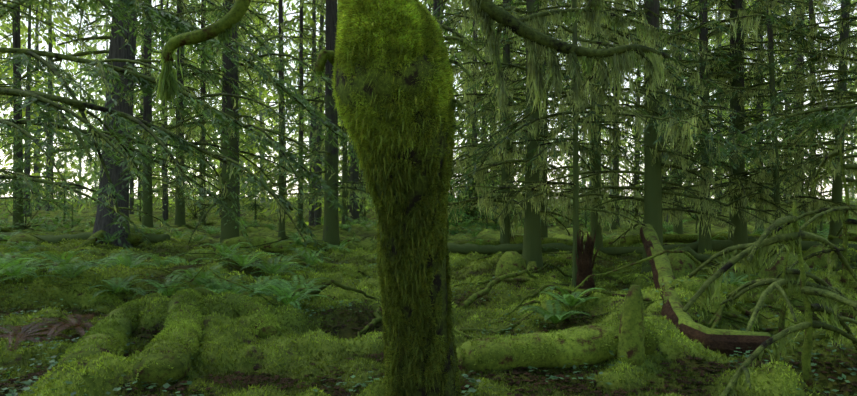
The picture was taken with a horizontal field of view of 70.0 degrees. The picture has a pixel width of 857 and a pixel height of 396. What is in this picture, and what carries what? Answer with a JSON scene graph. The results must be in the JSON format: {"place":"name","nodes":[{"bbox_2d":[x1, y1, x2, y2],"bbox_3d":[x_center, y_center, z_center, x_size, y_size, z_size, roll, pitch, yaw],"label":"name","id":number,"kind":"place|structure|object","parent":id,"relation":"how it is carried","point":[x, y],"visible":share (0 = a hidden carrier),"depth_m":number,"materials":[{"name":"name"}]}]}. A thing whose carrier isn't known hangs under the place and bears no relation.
{"place":"outdoors","nodes":[
{"label":"outdoors","id":0,"kind":"place"},
{"bbox_2d":[0,198,856,395],"bbox_3d":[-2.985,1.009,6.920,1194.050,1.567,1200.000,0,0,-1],"label":"ground","id":1,"kind":"structure","parent":0,"point":[557,230],"depth_m":7.01,"materials":[{"name":"green plant"}]},
{"bbox_2d":[92,0,136,246],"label":"tree trunk","id":2,"kind":"object","parent":1,"relation":"on","point":[117,42],"visible":0.4,"depth_m":17.74,"materials":[{"name":"brown plant"}]},
{"bbox_2d":[335,24,457,395],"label":"trunk","id":3,"kind":"object","parent":1,"relation":"on","point":[438,282],"visible":0.29,"depth_m":3.95,"materials":[{"name":"brown wood"}]},
{"bbox_2d":[331,0,462,395],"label":"moss tufts","id":4,"kind":"object","parent":3,"relation":"on","point":[362,22],"visible":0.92,"depth_m":3.95,"materials":[{"name":"green plant"}]},
{"bbox_2d":[0,0,856,395],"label":"branches","id":5,"kind":"object","parent":1,"relation":"on","point":[502,16],"visible":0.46,"depth_m":11.25,"materials":[{"name":"green plant"}]},
{"bbox_2d":[0,0,856,395],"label":"hanging moss","id":6,"kind":"object","parent":5,"relation":"hanging from","point":[168,86],"visible":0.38,"depth_m":10.80,"materials":[{"name":"green plant"}]},
{"bbox_2d":[0,0,856,266],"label":"foliage","id":7,"kind":"object","parent":1,"relation":"on","point":[159,18],"visible":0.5,"depth_m":10.67,"materials":[{"name":"green plant"}]},
{"bbox_2d":[0,0,856,388],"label":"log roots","id":8,"kind":"object","parent":1,"relation":"on","point":[630,344],"visible":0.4,"depth_m":6.40,"materials":[{"name":"green plant"}]},
{"bbox_2d":[0,0,856,287],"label":"tree trunks","id":9,"kind":"object","parent":1,"relation":"on","point":[531,246],"visible":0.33,"depth_m":16.42,"materials":[{"name":"brown wood"}]},
{"bbox_2d":[0,0,856,224],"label":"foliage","id":10,"kind":"object","parent":1,"relation":"on","point":[307,20],"visible":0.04,"depth_m":39.34,"materials":[{"name":"green plant"}]},
{"bbox_2d":[0,214,856,395],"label":"ferns","id":11,"kind":"object","parent":1,"relation":"on","point":[12,271],"visible":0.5,"depth_m":9.13,"materials":[{"name":"green plant"}]},
{"bbox_2d":[0,223,856,395],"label":"rotten wood","id":12,"kind":"object","parent":1,"relation":"on","point":[727,345],"visible":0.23,"depth_m":5.58,"materials":[{"name":"brown wood"}]},
{"bbox_2d":[0,228,856,395],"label":"moss tufts","id":13,"kind":"object","parent":1,"relation":"on","point":[181,325],"visible":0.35,"depth_m":6.13,"materials":[{"name":"green plant"}]},
{"bbox_2d":[23,0,854,225],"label":"trunks","id":14,"kind":"object","parent":1,"relation":"on","point":[317,213],"visible":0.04,"depth_m":36.62,"materials":[{"name":"brown plant"}]},
{"bbox_2d":[0,0,856,198],"label":"sky","id":15,"kind":"structure","parent":0,"point":[69,48],"materials":[{"name":"white"}]}
]}

